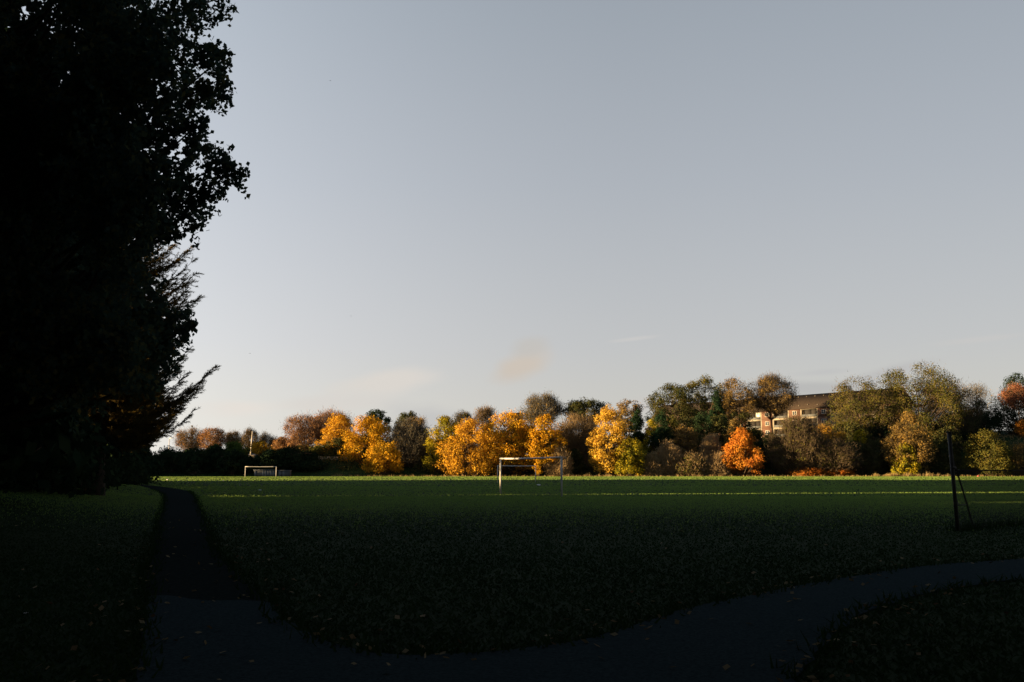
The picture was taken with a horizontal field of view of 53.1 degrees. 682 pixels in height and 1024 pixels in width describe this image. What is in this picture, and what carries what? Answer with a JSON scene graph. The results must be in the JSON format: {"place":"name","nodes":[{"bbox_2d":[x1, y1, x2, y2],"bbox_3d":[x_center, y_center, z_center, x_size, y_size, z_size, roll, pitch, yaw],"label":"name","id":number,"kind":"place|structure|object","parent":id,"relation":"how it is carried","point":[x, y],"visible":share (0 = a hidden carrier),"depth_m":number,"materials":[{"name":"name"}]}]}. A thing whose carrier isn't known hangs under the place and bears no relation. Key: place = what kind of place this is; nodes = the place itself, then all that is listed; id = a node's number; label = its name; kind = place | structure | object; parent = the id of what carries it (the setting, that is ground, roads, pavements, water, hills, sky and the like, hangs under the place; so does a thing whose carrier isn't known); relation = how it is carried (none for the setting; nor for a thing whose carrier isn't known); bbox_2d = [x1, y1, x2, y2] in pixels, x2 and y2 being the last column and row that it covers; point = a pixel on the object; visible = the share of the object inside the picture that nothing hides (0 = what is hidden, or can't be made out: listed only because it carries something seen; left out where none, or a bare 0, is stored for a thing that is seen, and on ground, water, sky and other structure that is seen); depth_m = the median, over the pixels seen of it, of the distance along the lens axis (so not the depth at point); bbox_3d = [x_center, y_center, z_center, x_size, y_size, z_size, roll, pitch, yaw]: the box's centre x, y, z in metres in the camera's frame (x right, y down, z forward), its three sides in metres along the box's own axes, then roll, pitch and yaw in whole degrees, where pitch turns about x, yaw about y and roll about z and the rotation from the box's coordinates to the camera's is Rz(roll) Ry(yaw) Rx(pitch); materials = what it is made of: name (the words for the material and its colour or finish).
{"place":"outdoors","nodes":[
{"label":"outdoors","id":0,"kind":"place"},
{"bbox_2d":[134,484,267,601],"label":"narrow path","id":1,"kind":"structure","parent":0,"point":[186,575],"depth_m":17.77,"materials":[{"name":"grey asphalt"}]},
{"bbox_2d":[0,431,1023,681],"bbox_3d":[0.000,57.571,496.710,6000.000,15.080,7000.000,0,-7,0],"label":"ground","id":2,"kind":"structure","parent":0,"point":[504,547],"depth_m":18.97,"materials":[{"name":"green plant"}]},
{"bbox_2d":[0,0,117,480],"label":"park tree","id":3,"kind":"object","parent":2,"relation":"on","point":[41,455],"visible":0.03,"depth_m":35.05,"materials":[{"name":"brown plant"}]},
{"bbox_2d":[0,28,123,487],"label":"park tree","id":4,"kind":"object","parent":2,"relation":"on","point":[66,445],"visible":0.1,"depth_m":38.00,"materials":[{"name":"brown plant"}]},
{"bbox_2d":[35,223,128,476],"bbox_3d":[-25.669,-2.261,49.661,13.408,19.038,12.442,0,-7,0],"label":"park tree","id":5,"kind":"object","parent":2,"relation":"on","point":[97,437],"depth_m":50.62,"materials":[{"name":"brown plant"}]},
{"bbox_2d":[0,0,250,441],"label":"broadleaf tree","id":6,"kind":"object","parent":2,"relation":"on","point":[87,131],"visible":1,"depth_m":22.39,"materials":[{"name":"green plant"}]},
{"bbox_2d":[108,448,154,485],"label":"evergreen shrub","id":7,"kind":"object","parent":2,"relation":"on","point":[133,460],"visible":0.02,"depth_m":82.12,"materials":[{"name":"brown plant"}]},
{"bbox_2d":[83,241,219,495],"bbox_3d":[-22.568,-1.458,57.841,9.342,20.933,9.767,-5,-9,36],"label":"larch tree","id":8,"kind":"object","parent":2,"relation":"on","point":[127,427],"visible":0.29,"depth_m":57.10,"materials":[{"name":"green plant"}]},
{"bbox_2d":[152,445,192,471],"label":"evergreen shrub","id":9,"kind":"object","parent":2,"relation":"on","point":[172,455],"visible":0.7,"depth_m":252.30,"materials":[{"name":"green plant"}]},
{"bbox_2d":[172,424,205,449],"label":"bare tree","id":10,"kind":"object","parent":2,"relation":"on","point":[187,440],"visible":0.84,"depth_m":322.04,"materials":[{"name":"brown plant"}]},
{"bbox_2d":[175,447,212,473],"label":"evergreen shrub","id":11,"kind":"object","parent":2,"relation":"on","point":[195,459],"visible":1,"depth_m":250.30,"materials":[{"name":"green plant"}]},
{"bbox_2d":[195,425,228,448],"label":"beech tree","id":12,"kind":"object","parent":2,"relation":"on","point":[216,437],"visible":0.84,"depth_m":319.60,"materials":[{"name":"brown plant"}]},
{"bbox_2d":[201,444,226,470],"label":"evergreen shrub","id":13,"kind":"object","parent":2,"relation":"on","point":[216,453],"visible":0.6,"depth_m":253.75,"materials":[{"name":"green plant"}]},
{"bbox_2d":[215,449,247,474],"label":"evergreen shrub","id":14,"kind":"object","parent":2,"relation":"on","point":[233,457],"visible":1,"depth_m":249.05,"materials":[{"name":"green plant"}]},
{"bbox_2d":[223,429,243,446],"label":"bare tree","id":15,"kind":"object","parent":2,"relation":"on","point":[233,435],"visible":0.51,"depth_m":327.42,"materials":[{"name":"brown plant"}]},
{"bbox_2d":[223,440,249,454],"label":"green shrub","id":16,"kind":"object","parent":2,"relation":"on","point":[229,445],"visible":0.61,"depth_m":261.62,"materials":[{"name":"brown plant"}]},
{"bbox_2d":[239,424,260,448],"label":"bare tree","id":17,"kind":"object","parent":2,"relation":"on","point":[245,439],"visible":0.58,"depth_m":315.77,"materials":[{"name":"brown plant"}]},
{"bbox_2d":[241,455,258,472],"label":"evergreen shrub","id":18,"kind":"object","parent":2,"relation":"on","point":[250,460],"visible":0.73,"depth_m":250.93,"materials":[{"name":"green plant"}]},
{"bbox_2d":[249,440,275,456],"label":"golden tree","id":19,"kind":"object","parent":2,"relation":"on","point":[264,445],"visible":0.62,"depth_m":260.01,"materials":[{"name":"yellow plant"}]},
{"bbox_2d":[253,448,285,471],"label":"evergreen shrub","id":20,"kind":"object","parent":2,"relation":"on","point":[265,458],"visible":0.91,"depth_m":249.98,"materials":[{"name":"green plant"}]},
{"bbox_2d":[275,445,311,470],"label":"evergreen shrub","id":21,"kind":"object","parent":2,"relation":"on","point":[290,454],"visible":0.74,"depth_m":252.67,"materials":[{"name":"green plant"}]},
{"bbox_2d":[278,410,326,446],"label":"beech tree","id":22,"kind":"object","parent":2,"relation":"on","point":[303,432],"visible":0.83,"depth_m":283.20,"materials":[{"name":"brown plant"}]},
{"bbox_2d":[309,443,336,456],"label":"woodland tree","id":23,"kind":"object","parent":2,"relation":"on","point":[318,448],"visible":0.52,"depth_m":267.56,"materials":[{"name":"green plant"}]},
{"bbox_2d":[309,408,356,440],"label":"beech tree","id":24,"kind":"object","parent":2,"relation":"on","point":[324,417],"visible":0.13,"depth_m":298.23,"materials":[{"name":"brown plant"}]},
{"bbox_2d":[314,412,355,452],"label":"maple tree","id":25,"kind":"object","parent":2,"relation":"on","point":[340,422],"visible":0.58,"depth_m":269.28,"materials":[{"name":"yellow plant"}]},
{"bbox_2d":[324,436,357,456],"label":"woodland tree","id":26,"kind":"object","parent":2,"relation":"on","point":[340,442],"visible":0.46,"depth_m":266.98,"materials":[{"name":"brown plant"}]},
{"bbox_2d":[337,414,392,463],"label":"maple tree","id":27,"kind":"object","parent":2,"relation":"on","point":[377,430],"visible":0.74,"depth_m":258.83,"materials":[{"name":"yellow plant"}]},
{"bbox_2d":[366,409,391,430],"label":"evergreen tree","id":28,"kind":"object","parent":2,"relation":"on","point":[381,416],"visible":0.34,"depth_m":291.10,"materials":[{"name":"green plant"}]},
{"bbox_2d":[359,440,403,474],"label":"maple tree","id":29,"kind":"object","parent":2,"relation":"on","point":[375,463],"visible":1,"depth_m":248.78,"materials":[{"name":"brown plant"}]},
{"bbox_2d":[384,415,433,467],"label":"bare tree","id":30,"kind":"object","parent":2,"relation":"on","point":[404,433],"visible":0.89,"depth_m":258.73,"materials":[{"name":"brown plant"}]},
{"bbox_2d":[421,415,468,472],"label":"maple tree","id":31,"kind":"object","parent":2,"relation":"on","point":[446,421],"visible":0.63,"depth_m":255.15,"materials":[{"name":"yellow plant"}]},
{"bbox_2d":[451,409,477,435],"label":"bare tree","id":32,"kind":"object","parent":2,"relation":"on","point":[461,416],"visible":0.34,"depth_m":282.81,"materials":[{"name":"brown plant"}]},
{"bbox_2d":[432,416,505,475],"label":"maple tree","id":33,"kind":"object","parent":2,"relation":"on","point":[465,427],"visible":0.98,"depth_m":249.00,"materials":[{"name":"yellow plant"}]},
{"bbox_2d":[473,404,497,433],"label":"bare tree","id":34,"kind":"object","parent":2,"relation":"on","point":[484,414],"visible":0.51,"depth_m":288.06,"materials":[{"name":"brown plant"}]},
{"bbox_2d":[476,407,547,475],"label":"maple tree","id":35,"kind":"object","parent":2,"relation":"on","point":[520,431],"visible":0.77,"depth_m":253.47,"materials":[{"name":"brown plant"}]},
{"bbox_2d":[15,520,1023,681],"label":"fallen leaves","id":36,"kind":"object","parent":2,"relation":"on","point":[405,650],"visible":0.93,"depth_m":10.44,"materials":[{"name":"brown plant"}]},
{"bbox_2d":[499,456,565,496],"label":"football goal","id":37,"kind":"object","parent":2,"relation":"on","point":[560,457],"visible":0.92,"depth_m":66.36,"materials":[{"name":"white paint"}]},
{"bbox_2d":[516,390,565,428],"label":"bare tree","id":38,"kind":"object","parent":2,"relation":"on","point":[538,406],"visible":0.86,"depth_m":298.35,"materials":[{"name":"brown plant"}]},
{"bbox_2d":[523,413,569,475],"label":"maple tree","id":39,"kind":"object","parent":2,"relation":"on","point":[538,447],"visible":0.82,"depth_m":250.18,"materials":[{"name":"brown plant"}]},
{"bbox_2d":[545,446,574,476],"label":"bare shrub","id":40,"kind":"object","parent":2,"relation":"on","point":[553,469],"visible":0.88,"depth_m":247.13,"materials":[{"name":"brown plant"}]},
{"bbox_2d":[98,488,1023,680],"bbox_3d":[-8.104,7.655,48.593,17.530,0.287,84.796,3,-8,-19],"label":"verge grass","id":41,"kind":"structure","parent":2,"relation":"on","point":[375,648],"depth_m":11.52,"materials":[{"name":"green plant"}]},
{"bbox_2d":[566,448,586,474],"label":"dark shrub","id":42,"kind":"object","parent":2,"relation":"on","point":[577,458],"visible":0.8,"depth_m":254.85,"materials":[{"name":"green plant"}]},
{"bbox_2d":[555,410,598,471],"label":"bare tree","id":43,"kind":"object","parent":2,"relation":"on","point":[570,431],"visible":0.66,"depth_m":264.72,"materials":[{"name":"brown plant"}]},
{"bbox_2d":[560,396,612,423],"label":"oak tree","id":44,"kind":"object","parent":2,"relation":"on","point":[576,406],"visible":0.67,"depth_m":297.43,"materials":[{"name":"green plant"}]},
{"bbox_2d":[586,403,631,475],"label":"maple tree","id":45,"kind":"object","parent":2,"relation":"on","point":[602,456],"visible":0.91,"depth_m":249.54,"materials":[{"name":"yellow plant"}]},
{"bbox_2d":[610,437,647,476],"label":"maple tree","id":46,"kind":"object","parent":2,"relation":"on","point":[636,454],"visible":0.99,"depth_m":246.88,"materials":[{"name":"yellow plant"}]},
{"bbox_2d":[615,398,645,434],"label":"brown tree","id":47,"kind":"object","parent":2,"relation":"on","point":[625,413],"visible":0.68,"depth_m":282.53,"materials":[{"name":"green plant"}]},
{"bbox_2d":[627,408,648,465],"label":"spruce tree","id":48,"kind":"object","parent":2,"relation":"on","point":[637,421],"visible":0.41,"depth_m":266.80,"materials":[{"name":"green plant"}]},
{"bbox_2d":[640,418,661,458],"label":"maple tree","id":49,"kind":"object","parent":2,"relation":"on","point":[652,424],"visible":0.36,"depth_m":264.67,"materials":[{"name":"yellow plant"}]},
{"bbox_2d":[640,449,664,475],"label":"bare shrub","id":50,"kind":"object","parent":2,"relation":"on","point":[652,464],"visible":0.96,"depth_m":247.75,"materials":[{"name":"brown plant"}]},
{"bbox_2d":[294,442,1022,475],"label":"undergrowth","id":51,"kind":"object","parent":2,"relation":"on","point":[592,472],"visible":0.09,"depth_m":256.32,"materials":[{"name":"brown plant"}]},
{"bbox_2d":[645,409,681,458],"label":"evergreen tree","id":52,"kind":"object","parent":2,"relation":"on","point":[657,436],"visible":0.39,"depth_m":260.34,"materials":[{"name":"green plant"}]},
{"bbox_2d":[655,438,682,475],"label":"bare shrub","id":53,"kind":"object","parent":2,"relation":"on","point":[670,454],"visible":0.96,"depth_m":248.85,"materials":[{"name":"brown plant"}]},
{"bbox_2d":[643,382,701,439],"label":"oak tree","id":54,"kind":"object","parent":2,"relation":"on","point":[678,394],"visible":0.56,"depth_m":294.12,"materials":[{"name":"green plant"}]},
{"bbox_2d":[666,423,698,463],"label":"brown tree","id":55,"kind":"object","parent":2,"relation":"on","point":[689,441],"visible":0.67,"depth_m":259.36,"materials":[{"name":"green plant"}]},
{"bbox_2d":[671,415,697,453],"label":"woodland tree","id":56,"kind":"object","parent":2,"relation":"on","point":[689,423],"visible":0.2,"depth_m":273.37,"materials":[{"name":"green plant"}]},
{"bbox_2d":[673,449,711,475],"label":"bare shrub","id":57,"kind":"object","parent":2,"relation":"on","point":[697,464],"visible":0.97,"depth_m":247.59,"materials":[{"name":"brown plant"}]},
{"bbox_2d":[677,373,729,434],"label":"oak tree","id":58,"kind":"object","parent":2,"relation":"on","point":[704,403],"visible":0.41,"depth_m":299.00,"materials":[{"name":"green plant"}]},
{"bbox_2d":[692,410,722,455],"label":"woodland tree","id":59,"kind":"object","parent":2,"relation":"on","point":[702,420],"visible":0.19,"depth_m":280.49,"materials":[{"name":"green plant"}]},
{"bbox_2d":[699,433,720,461],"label":"bare tree","id":60,"kind":"object","parent":2,"relation":"on","point":[710,444],"visible":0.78,"depth_m":255.77,"materials":[{"name":"brown plant"}]},
{"bbox_2d":[702,390,729,446],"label":"spruce tree","id":61,"kind":"object","parent":2,"relation":"on","point":[718,407],"visible":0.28,"depth_m":279.09,"materials":[{"name":"green plant"}]},
{"bbox_2d":[706,413,731,454],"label":"woodland tree","id":62,"kind":"object","parent":2,"relation":"on","point":[718,423],"visible":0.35,"depth_m":271.86,"materials":[{"name":"green plant"}]},
{"bbox_2d":[705,451,733,475],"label":"bare shrub","id":63,"kind":"object","parent":2,"relation":"on","point":[718,467],"visible":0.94,"depth_m":247.82,"materials":[{"name":"brown plant"}]},
{"bbox_2d":[722,419,749,459],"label":"woodland tree","id":64,"kind":"object","parent":2,"relation":"on","point":[734,424],"visible":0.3,"depth_m":268.01,"materials":[{"name":"brown plant"}]},
{"bbox_2d":[713,373,761,427],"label":"brown tree","id":65,"kind":"object","parent":2,"relation":"on","point":[730,397],"visible":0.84,"depth_m":293.87,"materials":[{"name":"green plant"}]},
{"bbox_2d":[723,411,759,440],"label":"tree","id":66,"kind":"object","parent":2,"relation":"on","point":[742,415],"visible":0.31,"depth_m":286.02,"materials":[{"name":"brown plant"}]},
{"bbox_2d":[721,426,765,475],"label":"maple tree","id":67,"kind":"object","parent":2,"relation":"on","point":[739,461],"visible":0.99,"depth_m":247.89,"materials":[{"name":"brown plant"}]},
{"bbox_2d":[749,433,782,470],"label":"dark shrub","id":68,"kind":"object","parent":2,"relation":"on","point":[762,441],"visible":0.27,"depth_m":262.17,"materials":[{"name":"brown plant"}]},
{"bbox_2d":[745,371,799,433],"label":"brown tree","id":69,"kind":"object","parent":2,"relation":"on","point":[773,404],"visible":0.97,"depth_m":294.47,"materials":[{"name":"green plant"}]},
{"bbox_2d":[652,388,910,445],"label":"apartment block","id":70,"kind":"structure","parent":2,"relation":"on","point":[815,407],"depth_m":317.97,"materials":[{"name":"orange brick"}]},
{"bbox_2d":[763,410,829,475],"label":"bare tree","id":71,"kind":"object","parent":2,"relation":"on","point":[790,455],"visible":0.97,"depth_m":250.37,"materials":[{"name":"brown plant"}]},
{"bbox_2d":[786,467,829,476],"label":"red shrub","id":72,"kind":"object","parent":2,"relation":"on","point":[810,472],"visible":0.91,"depth_m":247.81,"materials":[{"name":"brown plant"}]},
{"bbox_2d":[804,420,851,458],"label":"maple tree","id":73,"kind":"object","parent":2,"relation":"on","point":[826,430],"visible":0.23,"depth_m":259.96,"materials":[{"name":"brown plant"}]},
{"bbox_2d":[803,436,867,475],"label":"bare shrub","id":74,"kind":"object","parent":2,"relation":"on","point":[842,454],"visible":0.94,"depth_m":248.60,"materials":[{"name":"brown plant"}]},
{"bbox_2d":[825,466,855,475],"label":"red shrub","id":75,"kind":"object","parent":2,"relation":"on","point":[841,472],"visible":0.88,"depth_m":248.65,"materials":[{"name":"brown plant"}]},
{"bbox_2d":[836,421,880,445],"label":"woodland tree","id":76,"kind":"object","parent":2,"relation":"on","point":[852,426],"visible":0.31,"depth_m":268.45,"materials":[{"name":"green plant"}]},
{"bbox_2d":[853,429,866,474],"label":"tree","id":77,"kind":"object","parent":2,"relation":"on","point":[860,436],"visible":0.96,"depth_m":256.53,"materials":[{"name":"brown plant"}]},
{"bbox_2d":[824,375,897,436],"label":"brown tree","id":78,"kind":"object","parent":2,"relation":"on","point":[870,399],"visible":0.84,"depth_m":274.15,"materials":[{"name":"green plant"}]},
{"bbox_2d":[843,439,885,474],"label":"dark shrub","id":79,"kind":"object","parent":2,"relation":"on","point":[869,454],"visible":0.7,"depth_m":254.62,"materials":[{"name":"green plant"}]},
{"bbox_2d":[861,437,892,471],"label":"dark shrub","id":80,"kind":"object","parent":2,"relation":"on","point":[876,444],"visible":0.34,"depth_m":258.86,"materials":[{"name":"green plant"}]},
{"bbox_2d":[864,417,892,447],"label":"woodland tree","id":81,"kind":"object","parent":2,"relation":"on","point":[884,432],"visible":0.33,"depth_m":271.41,"materials":[{"name":"green plant"}]},
{"bbox_2d":[888,441,920,475],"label":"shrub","id":82,"kind":"object","parent":2,"relation":"on","point":[912,468],"visible":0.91,"depth_m":248.04,"materials":[{"name":"yellow plant"}]},
{"bbox_2d":[880,408,938,474],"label":"maple tree","id":83,"kind":"object","parent":2,"relation":"on","point":[893,442],"visible":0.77,"depth_m":250.93,"materials":[{"name":"brown plant"}]},
{"bbox_2d":[858,360,973,449],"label":"ash tree","id":84,"kind":"object","parent":2,"relation":"on","point":[928,389],"visible":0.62,"depth_m":273.32,"materials":[{"name":"green plant"}]},
{"bbox_2d":[924,440,959,475],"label":"dark shrub","id":85,"kind":"object","parent":2,"relation":"on","point":[944,466],"visible":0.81,"depth_m":253.46,"materials":[{"name":"green plant"}]},
{"bbox_2d":[923,416,962,463],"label":"woodland tree","id":86,"kind":"object","parent":2,"relation":"on","point":[937,432],"visible":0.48,"depth_m":266.70,"materials":[{"name":"green plant"}]},
{"bbox_2d":[917,379,990,434],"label":"ash tree","id":87,"kind":"object","parent":2,"relation":"on","point":[971,423],"visible":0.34,"depth_m":288.37,"materials":[{"name":"brown plant"}]},
{"bbox_2d":[952,430,986,448],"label":"woodland tree","id":88,"kind":"object","parent":2,"relation":"on","point":[965,437],"visible":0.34,"depth_m":281.55,"materials":[{"name":"green plant"}]},
{"bbox_2d":[953,379,999,416],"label":"bare tree","id":89,"kind":"object","parent":2,"relation":"on","point":[979,390],"visible":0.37,"depth_m":310.95,"materials":[{"name":"brown plant"}]},
{"bbox_2d":[946,431,1023,530],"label":"court fence","id":90,"kind":"object","parent":2,"relation":"on","point":[953,469],"visible":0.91,"depth_m":28.43,"materials":[{"name":"metal"}]},
{"bbox_2d":[955,428,1019,475],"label":"hawthorn bush","id":91,"kind":"object","parent":2,"relation":"on","point":[996,450],"visible":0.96,"depth_m":250.60,"materials":[{"name":"green plant"}]},
{"bbox_2d":[977,409,1005,435],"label":"evergreen shrub","id":92,"kind":"object","parent":2,"relation":"on","point":[995,420],"visible":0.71,"depth_m":304.22,"materials":[{"name":"green plant"}]},
{"bbox_2d":[988,372,1023,434],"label":"evergreen tree","id":93,"kind":"object","parent":2,"relation":"on","point":[1010,418],"visible":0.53,"depth_m":311.65,"materials":[{"name":"green plant"}]},
{"bbox_2d":[997,378,1023,436],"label":"cherry tree","id":94,"kind":"object","parent":2,"relation":"on","point":[1011,400],"visible":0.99,"depth_m":299.36,"materials":[{"name":"brown plant"}]},
{"bbox_2d":[998,442,1023,475],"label":"hawthorn bush","id":95,"kind":"object","parent":2,"relation":"on","point":[1019,459],"visible":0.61,"depth_m":253.04,"materials":[{"name":"brown plant"}]},
{"bbox_2d":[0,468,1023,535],"bbox_3d":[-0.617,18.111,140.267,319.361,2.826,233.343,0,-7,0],"label":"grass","id":96,"kind":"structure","parent":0,"point":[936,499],"depth_m":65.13,"materials":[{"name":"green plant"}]},
{"bbox_2d":[8,0,1023,457],"label":"sky","id":97,"kind":"structure","parent":0,"point":[492,203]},
{"bbox_2d":[136,559,1023,681],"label":"path","id":98,"kind":"structure","parent":0,"point":[698,644],"depth_m":9.04,"materials":[{"name":"grey asphalt"}]},
{"bbox_2d":[331,471,1020,476],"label":"tall grass","id":99,"kind":"structure","parent":0,"point":[892,474],"depth_m":246.70,"materials":[{"name":"plant"}]},
{"bbox_2d":[936,516,1022,531],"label":"rough grass","id":100,"kind":"structure","parent":0,"point":[964,528],"depth_m":28.26,"materials":[{"name":"green plant"}]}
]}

